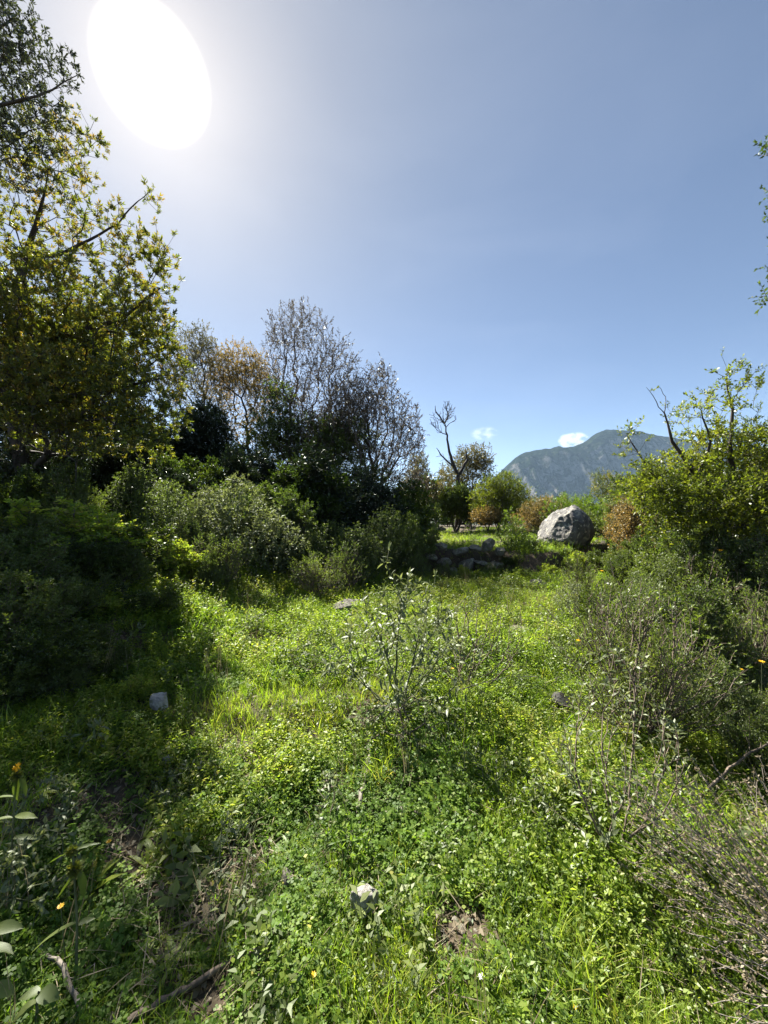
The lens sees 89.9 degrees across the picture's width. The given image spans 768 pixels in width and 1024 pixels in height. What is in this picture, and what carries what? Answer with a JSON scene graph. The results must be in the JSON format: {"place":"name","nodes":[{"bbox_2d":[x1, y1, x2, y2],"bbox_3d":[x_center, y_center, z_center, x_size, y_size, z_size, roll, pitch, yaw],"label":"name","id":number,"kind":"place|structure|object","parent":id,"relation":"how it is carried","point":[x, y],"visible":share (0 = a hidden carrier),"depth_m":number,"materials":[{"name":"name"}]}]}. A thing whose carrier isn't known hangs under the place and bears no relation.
{"place":"outdoors","nodes":[
{"label":"outdoors","id":0,"kind":"place"},
{"bbox_2d":[0,498,767,1023],"bbox_3d":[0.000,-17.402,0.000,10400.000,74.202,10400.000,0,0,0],"label":"ground","id":1,"kind":"structure","parent":0,"point":[530,562],"depth_m":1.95,"materials":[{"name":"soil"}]},
{"bbox_2d":[0,919,23,998],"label":"whorled plant","id":2,"kind":"object","parent":1,"relation":"on","point":[9,925],"visible":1,"depth_m":1.11,"materials":[{"name":"green plant"}]},
{"bbox_2d":[0,762,37,896],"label":"whorled plant","id":3,"kind":"object","parent":1,"relation":"on","point":[16,775],"visible":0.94,"depth_m":1.50,"materials":[{"name":"green plant"}]},
{"bbox_2d":[0,845,58,940],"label":"sage plant","id":4,"kind":"object","parent":1,"relation":"on","point":[36,901],"visible":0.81,"depth_m":1.40,"materials":[{"name":"green plant"}]},
{"bbox_2d":[0,425,64,494],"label":"evergreen shrub","id":5,"kind":"object","parent":1,"relation":"on","point":[6,466],"visible":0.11,"depth_m":7.26,"materials":[{"name":"green plant"}]},
{"bbox_2d":[11,983,59,1023],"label":"whorled plant","id":6,"kind":"object","parent":1,"relation":"on","point":[47,994],"visible":0.98,"depth_m":1.12,"materials":[{"name":"green plant"}]},
{"bbox_2d":[0,655,71,710],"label":"evergreen shrub","id":7,"kind":"object","parent":1,"relation":"on","point":[19,684],"visible":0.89,"depth_m":2.46,"materials":[{"name":"green plant"}]},
{"bbox_2d":[0,464,71,520],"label":"evergreen shrub","id":8,"kind":"object","parent":1,"relation":"on","point":[25,485],"visible":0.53,"depth_m":5.86,"materials":[{"name":"green plant"}]},
{"bbox_2d":[0,533,79,610],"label":"soft shrub","id":9,"kind":"object","parent":1,"relation":"on","point":[36,562],"visible":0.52,"depth_m":3.46,"materials":[{"name":"green plant"}]},
{"bbox_2d":[0,511,82,556],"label":"soft shrub","id":10,"kind":"object","parent":1,"relation":"on","point":[34,520],"visible":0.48,"depth_m":4.21,"materials":[{"name":"green plant"}]},
{"bbox_2d":[0,816,83,909],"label":"sage plant","id":11,"kind":"object","parent":1,"relation":"on","point":[24,845],"visible":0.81,"depth_m":1.50,"materials":[{"name":"green plant"}]},
{"bbox_2d":[0,0,84,202],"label":"overhanging tree","id":12,"kind":"object","parent":1,"relation":"on","point":[7,48],"visible":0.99,"depth_m":5.91,"materials":[{"name":"green plant"}]},
{"bbox_2d":[0,567,90,649],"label":"soft shrub","id":13,"kind":"object","parent":1,"relation":"on","point":[11,612],"visible":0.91,"depth_m":3.00,"materials":[{"name":"green plant"}]},
{"bbox_2d":[0,771,92,841],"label":"sage plant","id":14,"kind":"object","parent":1,"relation":"on","point":[60,818],"visible":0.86,"depth_m":1.72,"materials":[{"name":"green plant"}]},
{"bbox_2d":[0,615,109,692],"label":"evergreen shrub","id":15,"kind":"object","parent":1,"relation":"on","point":[42,644],"visible":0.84,"depth_m":2.69,"materials":[{"name":"green plant"}]},
{"bbox_2d":[34,842,99,976],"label":"whorled plant","id":16,"kind":"object","parent":1,"relation":"on","point":[74,868],"visible":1,"depth_m":1.25,"materials":[{"name":"green plant"}]},
{"bbox_2d":[12,403,122,500],"bbox_3d":[-5.157,-0.689,6.229,1.558,2.167,1.097,0,0,0],"label":"tree","id":17,"kind":"object","parent":1,"relation":"on","point":[81,437],"visible":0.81,"depth_m":6.12,"materials":[{"name":"green plant"}]},
{"bbox_2d":[25,571,113,617],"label":"soft shrub","id":18,"kind":"object","parent":1,"relation":"on","point":[95,591],"visible":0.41,"depth_m":3.73,"materials":[{"name":"green plant"}]},
{"bbox_2d":[12,427,131,510],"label":"evergreen shrub","id":19,"kind":"object","parent":1,"relation":"on","point":[97,468],"visible":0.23,"depth_m":7.57,"materials":[{"name":"green plant"}]},
{"bbox_2d":[35,453,109,515],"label":"soft shrub","id":20,"kind":"object","parent":1,"relation":"on","point":[81,489],"visible":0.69,"depth_m":6.03,"materials":[{"name":"green plant"}]},
{"bbox_2d":[0,496,161,553],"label":"green shrub","id":21,"kind":"object","parent":1,"relation":"on","point":[94,524],"visible":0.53,"depth_m":4.53,"materials":[{"name":"green plant"}]},
{"bbox_2d":[47,534,137,582],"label":"evergreen shrub","id":22,"kind":"object","parent":1,"relation":"on","point":[82,558],"visible":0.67,"depth_m":4.18,"materials":[{"name":"green plant"}]},
{"bbox_2d":[0,308,184,502],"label":"evergreen tree","id":23,"kind":"object","parent":1,"relation":"on","point":[114,439],"visible":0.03,"depth_m":11.92,"materials":[{"name":"green plant"}]},
{"bbox_2d":[0,94,196,475],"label":"tree","id":24,"kind":"object","parent":1,"relation":"on","point":[47,357],"visible":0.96,"depth_m":6.34,"materials":[{"name":"green plant"}]},
{"bbox_2d":[84,640,135,679],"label":"green shrub","id":25,"kind":"object","parent":1,"relation":"on","point":[119,658],"visible":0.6,"depth_m":3.07,"materials":[{"name":"green plant"}]},
{"bbox_2d":[88,537,156,586],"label":"soft shrub","id":26,"kind":"object","parent":1,"relation":"on","point":[133,566],"visible":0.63,"depth_m":4.53,"materials":[{"name":"green plant"}]},
{"bbox_2d":[88,519,176,559],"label":"green shrub","id":27,"kind":"object","parent":1,"relation":"on","point":[143,531],"visible":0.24,"depth_m":5.03,"materials":[{"name":"green plant"}]},
{"bbox_2d":[97,458,175,533],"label":"narrow leaved shrub","id":28,"kind":"object","parent":1,"relation":"on","point":[134,491],"visible":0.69,"depth_m":6.79,"materials":[{"name":"green plant"}]},
{"bbox_2d":[109,581,186,612],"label":"green shrub","id":29,"kind":"object","parent":1,"relation":"on","point":[152,597],"visible":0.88,"depth_m":4.11,"materials":[{"name":"green plant"}]},
{"bbox_2d":[100,430,211,525],"bbox_3d":[-4.865,-0.702,8.190,2.279,2.094,2.003,0,0,-3],"label":"evergreen shrub","id":30,"kind":"object","parent":1,"relation":"on","point":[163,476],"visible":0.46,"depth_m":7.83,"materials":[{"name":"green plant"}]},
{"bbox_2d":[130,478,205,546],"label":"narrow leaved shrub","id":31,"kind":"object","parent":1,"relation":"on","point":[159,505],"visible":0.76,"depth_m":6.49,"materials":[{"name":"green plant"}]},
{"bbox_2d":[145,534,207,575],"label":"green shrub","id":32,"kind":"object","parent":1,"relation":"on","point":[182,556],"visible":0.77,"depth_m":5.45,"materials":[{"name":"green plant"}]},
{"bbox_2d":[130,452,237,516],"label":"evergreen shrub","id":33,"kind":"object","parent":1,"relation":"on","point":[205,472],"visible":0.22,"depth_m":9.12,"materials":[{"name":"green plant"}]},
{"bbox_2d":[152,319,234,418],"bbox_3d":[-7.533,-3.853,15.239,3.170,7.531,2.524,0,0,0],"label":"pale tree","id":34,"kind":"object","parent":1,"relation":"on","point":[196,356],"visible":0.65,"depth_m":15.09,"materials":[{"name":"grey plant"}]},
{"bbox_2d":[175,516,212,554],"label":"soft shrub","id":35,"kind":"object","parent":1,"relation":"on","point":[190,530],"visible":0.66,"depth_m":6.20,"materials":[{"name":"green plant"}]},
{"bbox_2d":[127,946,266,1020],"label":"fallen branch","id":36,"kind":"object","parent":1,"relation":"on","point":[200,980],"visible":0.73,"depth_m":1.22,"materials":[{"name":"wood"}]},
{"bbox_2d":[172,486,235,553],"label":"sage shrub","id":37,"kind":"object","parent":1,"relation":"on","point":[200,493],"visible":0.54,"depth_m":6.90,"materials":[{"name":"green plant"}]},
{"bbox_2d":[153,397,266,482],"bbox_3d":[-5.773,-1.964,12.827,4.284,3.803,2.758,0,0,0],"label":"evergreen tree","id":38,"kind":"object","parent":1,"relation":"on","point":[209,436],"visible":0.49,"depth_m":12.26,"materials":[{"name":"green plant"}]},
{"bbox_2d":[192,552,231,590],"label":"soft shrub","id":39,"kind":"object","parent":1,"relation":"on","point":[205,571],"visible":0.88,"depth_m":5.47,"materials":[{"name":"green plant"}]},
{"bbox_2d":[189,531,256,584],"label":"twiggy shrub","id":40,"kind":"object","parent":1,"relation":"on","point":[225,553],"visible":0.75,"depth_m":5.75,"materials":[{"name":"green plant"}]},
{"bbox_2d":[204,804,260,893],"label":"plant","id":41,"kind":"object","parent":1,"relation":"on","point":[220,876],"visible":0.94,"depth_m":1.59,"materials":[{"name":"green plant"}]},
{"bbox_2d":[194,335,282,450],"bbox_3d":[-5.905,-3.622,15.856,3.726,7.051,2.493,0,0,0],"label":"orange tree","id":42,"kind":"object","parent":1,"relation":"on","point":[228,372],"visible":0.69,"depth_m":15.52,"materials":[{"name":"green plant"}]},
{"bbox_2d":[196,471,284,569],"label":"sage shrub","id":43,"kind":"object","parent":1,"relation":"on","point":[239,507],"visible":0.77,"depth_m":6.80,"materials":[{"name":"green plant"}]},
{"bbox_2d":[201,477,308,555],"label":"soft shrub","id":44,"kind":"object","parent":1,"relation":"on","point":[266,489],"visible":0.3,"depth_m":8.05,"materials":[{"name":"green plant"}]},
{"bbox_2d":[219,440,313,503],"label":"evergreen shrub","id":45,"kind":"object","parent":1,"relation":"on","point":[266,466],"visible":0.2,"depth_m":10.07,"materials":[{"name":"green plant"}]},
{"bbox_2d":[232,510,310,574],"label":"sage shrub","id":46,"kind":"object","parent":1,"relation":"on","point":[278,547],"visible":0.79,"depth_m":7.25,"materials":[{"name":"green plant"}]},
{"bbox_2d":[249,488,326,564],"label":"soft shrub","id":47,"kind":"object","parent":1,"relation":"on","point":[306,512],"visible":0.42,"depth_m":8.32,"materials":[{"name":"green plant"}]},
{"bbox_2d":[245,460,361,540],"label":"evergreen shrub","id":48,"kind":"object","parent":1,"relation":"on","point":[305,492],"visible":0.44,"depth_m":9.62,"materials":[{"name":"green plant"}]},
{"bbox_2d":[253,295,364,469],"bbox_3d":[-2.882,-3.732,14.634,4.497,8.774,2.842,0,0,0],"label":"sparse tree","id":49,"kind":"object","parent":1,"relation":"on","point":[296,388],"visible":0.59,"depth_m":14.37,"materials":[{"name":"grey plant"}]},
{"bbox_2d":[239,375,392,486],"bbox_3d":[-2.477,-2.365,13.915,5.658,5.408,2.850,0,0,0],"label":"evergreen tree","id":50,"kind":"object","parent":1,"relation":"on","point":[275,438],"visible":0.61,"depth_m":13.66,"materials":[{"name":"green plant"}]},
{"bbox_2d":[286,549,347,597],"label":"twiggy shrub","id":51,"kind":"object","parent":1,"relation":"on","point":[322,576],"visible":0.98,"depth_m":6.54,"materials":[{"name":"green plant"}]},
{"bbox_2d":[291,519,371,581],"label":"narrow leaved shrub","id":52,"kind":"object","parent":1,"relation":"on","point":[333,526],"visible":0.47,"depth_m":8.08,"materials":[{"name":"green plant"}]},
{"bbox_2d":[319,536,370,593],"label":"twiggy shrub","id":53,"kind":"object","parent":1,"relation":"on","point":[346,570],"visible":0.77,"depth_m":7.13,"materials":[{"name":"green plant"}]},
{"bbox_2d":[283,436,407,548],"bbox_3d":[-1.391,-0.392,10.947,4.293,3.099,3.774,0,0,20],"label":"evergreen shrub","id":54,"kind":"object","parent":1,"relation":"on","point":[317,466],"visible":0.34,"depth_m":9.78,"materials":[{"name":"green plant"}]},
{"bbox_2d":[317,819,380,884],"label":"plant","id":55,"kind":"object","parent":1,"relation":"on","point":[362,846],"visible":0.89,"depth_m":1.70,"materials":[{"name":"green plant"}]},
{"bbox_2d":[282,354,434,490],"bbox_3d":[-0.896,-2.281,14.067,5.468,6.975,2.390,0,0,0],"label":"sparse tree","id":56,"kind":"object","parent":1,"relation":"on","point":[359,404],"visible":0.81,"depth_m":13.74,"materials":[{"name":"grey plant"}]},
{"bbox_2d":[327,522,389,582],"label":"narrow leaved shrub","id":57,"kind":"object","parent":1,"relation":"on","point":[356,532],"visible":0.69,"depth_m":7.86,"materials":[{"name":"green plant"}]},
{"bbox_2d":[317,466,406,557],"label":"evergreen shrub","id":58,"kind":"object","parent":1,"relation":"on","point":[384,496],"visible":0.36,"depth_m":10.27,"materials":[{"name":"green plant"}]},
{"bbox_2d":[1,551,742,1012],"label":"pebbles","id":59,"kind":"object","parent":1,"relation":"on","point":[121,847],"visible":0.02,"depth_m":1.54,"materials":[{"name":"stone"}]},
{"bbox_2d":[0,520,764,1023],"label":"rosettes","id":60,"kind":"object","parent":1,"relation":"on","point":[146,842],"visible":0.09,"depth_m":1.61,"materials":[{"name":"green plant"}]},
{"bbox_2d":[0,506,767,1023],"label":"weeds","id":61,"kind":"object","parent":1,"relation":"on","point":[304,748],"visible":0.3,"depth_m":2.20,"materials":[{"name":"green plant"}]},
{"bbox_2d":[0,524,767,1023],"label":"clover","id":62,"kind":"object","parent":1,"relation":"on","point":[436,796],"visible":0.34,"depth_m":1.62,"materials":[{"name":"green plant"}]},
{"bbox_2d":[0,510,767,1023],"bbox_3d":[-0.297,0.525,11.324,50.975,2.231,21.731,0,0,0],"label":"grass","id":63,"kind":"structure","parent":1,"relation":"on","point":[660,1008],"depth_m":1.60,"materials":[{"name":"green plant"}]},
{"bbox_2d":[0,510,767,1023],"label":"tall weeds","id":64,"kind":"object","parent":1,"relation":"on","point":[186,874],"visible":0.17,"depth_m":1.52,"materials":[{"name":"green plant"}]},
{"bbox_2d":[0,518,767,1023],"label":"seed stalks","id":65,"kind":"object","parent":1,"relation":"on","point":[406,770],"visible":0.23,"depth_m":1.80,"materials":[{"name":"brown plant"}]},
{"bbox_2d":[355,502,420,574],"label":"narrow leaved shrub","id":66,"kind":"object","parent":1,"relation":"on","point":[381,532],"visible":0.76,"depth_m":8.66,"materials":[{"name":"green plant"}]},
{"bbox_2d":[317,542,485,716],"bbox_3d":[0.187,0.899,2.962,1.403,1.353,1.107,0,0,0],"label":"central shrub","id":67,"kind":"object","parent":1,"relation":"on","point":[401,614],"visible":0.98,"depth_m":2.90,"materials":[{"name":"green plant"}]},
{"bbox_2d":[361,478,451,543],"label":"evergreen shrub","id":68,"kind":"object","parent":1,"relation":"on","point":[415,504],"visible":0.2,"depth_m":11.54,"materials":[{"name":"green plant"}]},
{"bbox_2d":[350,690,468,756],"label":"plant","id":69,"kind":"object","parent":1,"relation":"on","point":[417,700],"visible":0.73,"depth_m":2.63,"materials":[{"name":"green plant"}]},
{"bbox_2d":[380,511,440,571],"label":"soft shrub","id":70,"kind":"object","parent":1,"relation":"on","point":[428,547],"visible":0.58,"depth_m":9.21,"materials":[{"name":"green plant"}]},
{"bbox_2d":[400,449,456,531],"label":"tree","id":71,"kind":"object","parent":1,"relation":"on","point":[438,483],"visible":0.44,"depth_m":19.31,"materials":[{"name":"green plant"}]},
{"bbox_2d":[435,480,483,532],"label":"upright shrub","id":72,"kind":"object","parent":1,"relation":"on","point":[451,502],"visible":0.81,"depth_m":18.74,"materials":[{"name":"green plant"}]},
{"bbox_2d":[436,440,496,529],"bbox_3d":[4.553,-1.402,21.041,3.343,5.001,2.380,0,0,0],"label":"tree","id":73,"kind":"object","parent":1,"relation":"on","point":[482,463],"visible":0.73,"depth_m":20.70,"materials":[{"name":"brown plant"}]},
{"bbox_2d":[411,589,528,693],"bbox_3d":[0.727,1.122,3.329,0.966,0.909,0.831,0,0,-27],"label":"twiggy shrub","id":74,"kind":"object","parent":1,"relation":"on","point":[467,683],"visible":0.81,"depth_m":3.26,"materials":[{"name":"green plant"}]},
{"bbox_2d":[448,742,526,804],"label":"plant","id":75,"kind":"object","parent":1,"relation":"on","point":[480,752],"visible":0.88,"depth_m":2.11,"materials":[{"name":"green plant"}]},
{"bbox_2d":[465,469,536,532],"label":"bushy tree","id":76,"kind":"object","parent":1,"relation":"on","point":[498,495],"visible":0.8,"depth_m":17.21,"materials":[{"name":"green plant"}]},
{"bbox_2d":[494,507,541,551],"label":"leafy shrub","id":77,"kind":"object","parent":1,"relation":"on","point":[516,540],"visible":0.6,"depth_m":10.20,"materials":[{"name":"green plant"}]},
{"bbox_2d":[511,493,563,532],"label":"leafy shrub","id":78,"kind":"object","parent":1,"relation":"on","point":[532,511],"visible":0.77,"depth_m":14.89,"materials":[{"name":"plant"}]},
{"bbox_2d":[505,778,586,849],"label":"plant","id":79,"kind":"object","parent":1,"relation":"on","point":[533,788],"visible":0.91,"depth_m":1.87,"materials":[{"name":"green plant"}]},
{"bbox_2d":[537,505,594,546],"bbox_3d":[5.232,0.447,11.118,1.541,1.294,1.603,0,-6,38],"label":"boulder","id":80,"kind":"object","parent":1,"relation":"on","point":[570,525],"visible":0.77,"depth_m":10.50,"materials":[{"name":"grey stone"}]},
{"bbox_2d":[539,492,607,538],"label":"leafy shrub","id":81,"kind":"object","parent":1,"relation":"on","point":[594,508],"visible":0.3,"depth_m":13.76,"materials":[{"name":"green plant"}]},
{"bbox_2d":[557,549,604,599],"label":"twiggy shrub","id":82,"kind":"object","parent":1,"relation":"on","point":[575,564],"visible":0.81,"depth_m":6.92,"materials":[{"name":"green plant"}]},
{"bbox_2d":[568,576,641,669],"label":"twiggy shrub","id":83,"kind":"object","parent":1,"relation":"on","point":[600,634],"visible":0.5,"depth_m":3.69,"materials":[{"name":"green plant"}]},
{"bbox_2d":[592,494,658,552],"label":"orange shrub","id":84,"kind":"object","parent":1,"relation":"on","point":[627,523],"visible":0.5,"depth_m":9.38,"materials":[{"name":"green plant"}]},
{"bbox_2d":[540,645,711,869],"bbox_3d":[1.022,1.066,1.709,0.643,0.950,0.566,0,0,0],"label":"slender shrub","id":85,"kind":"object","parent":1,"relation":"on","point":[606,838],"visible":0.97,"depth_m":1.70,"materials":[{"name":"green plant"}]},
{"bbox_2d":[532,557,755,749],"bbox_3d":[1.732,0.947,2.674,1.356,1.284,1.006,0,0,0],"label":"twiggy shrub","id":86,"kind":"object","parent":1,"relation":"on","point":[674,623],"visible":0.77,"depth_m":2.57,"materials":[{"name":"green plant"}]},
{"bbox_2d":[582,629,712,745],"bbox_3d":[1.727,1.183,2.574,0.748,0.797,0.748,0,0,-1],"label":"twiggy shrub","id":87,"kind":"object","parent":1,"relation":"on","point":[663,675],"visible":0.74,"depth_m":2.51,"materials":[{"name":"green plant"}]},
{"bbox_2d":[613,578,707,668],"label":"twiggy shrub","id":88,"kind":"object","parent":1,"relation":"on","point":[644,629],"visible":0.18,"depth_m":3.66,"materials":[{"name":"green plant"}]},
{"bbox_2d":[634,551,698,596],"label":"narrow leaved shrub","id":89,"kind":"object","parent":1,"relation":"on","point":[665,584],"visible":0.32,"depth_m":5.22,"materials":[{"name":"green plant"}]},
{"bbox_2d":[627,530,728,596],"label":"soft shrub","id":90,"kind":"object","parent":1,"relation":"on","point":[647,555],"visible":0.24,"depth_m":5.80,"materials":[{"name":"green plant"}]},
{"bbox_2d":[637,612,728,726],"bbox_3d":[2.210,1.192,2.865,0.556,0.877,0.613,0,0,43],"label":"twiggy shrub","id":91,"kind":"object","parent":1,"relation":"on","point":[681,642],"visible":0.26,"depth_m":2.85,"materials":[{"name":"green plant"}]},
{"bbox_2d":[606,748,767,1023],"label":"dry shrub","id":92,"kind":"object","parent":1,"relation":"on","point":[762,890],"visible":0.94,"depth_m":1.38,"materials":[{"name":"brown plant"}]},
{"bbox_2d":[609,347,767,550],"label":"tree","id":93,"kind":"object","parent":1,"relation":"on","point":[744,505],"visible":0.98,"depth_m":5.33,"materials":[{"name":"green plant"}]},
{"bbox_2d":[641,575,767,691],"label":"soft shrub","id":94,"kind":"object","parent":1,"relation":"on","point":[709,625],"visible":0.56,"depth_m":3.23,"materials":[{"name":"green plant"}]},
{"bbox_2d":[663,542,762,613],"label":"twiggy shrub","id":95,"kind":"object","parent":1,"relation":"on","point":[694,581],"visible":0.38,"depth_m":4.59,"materials":[{"name":"green plant"}]},
{"bbox_2d":[666,516,762,610],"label":"soft shrub","id":96,"kind":"object","parent":1,"relation":"on","point":[703,545],"visible":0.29,"depth_m":5.02,"materials":[{"name":"green plant"}]},
{"bbox_2d":[682,654,767,738],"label":"narrow leaved shrub","id":97,"kind":"object","parent":1,"relation":"on","point":[716,711],"visible":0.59,"depth_m":2.55,"materials":[{"name":"green plant"}]},
{"bbox_2d":[697,527,767,622],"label":"soft shrub","id":98,"kind":"object","parent":1,"relation":"on","point":[756,557],"visible":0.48,"depth_m":4.56,"materials":[{"name":"green plant"}]},
{"bbox_2d":[712,688,767,741],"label":"soft shrub","id":99,"kind":"object","parent":1,"relation":"on","point":[765,705],"visible":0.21,"depth_m":2.60,"materials":[{"name":"green plant"}]},
{"bbox_2d":[713,709,767,783],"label":"soft shrub","id":100,"kind":"object","parent":1,"relation":"on","point":[738,741],"visible":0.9,"depth_m":2.23,"materials":[{"name":"green plant"}]},
{"bbox_2d":[714,577,767,686],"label":"twiggy shrub","id":101,"kind":"object","parent":1,"relation":"on","point":[759,621],"visible":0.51,"depth_m":3.26,"materials":[{"name":"green plant"}]},
{"bbox_2d":[0,0,767,491],"label":"sky","id":102,"kind":"structure","parent":0,"point":[542,215],"materials":[{"name":"blue"}]},
{"bbox_2d":[485,429,754,503],"bbox_3d":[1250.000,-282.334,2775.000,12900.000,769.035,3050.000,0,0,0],"label":"mountain","id":103,"kind":"structure","parent":0,"point":[554,471],"depth_m":2873.72,"materials":[{"name":"grey stone"}]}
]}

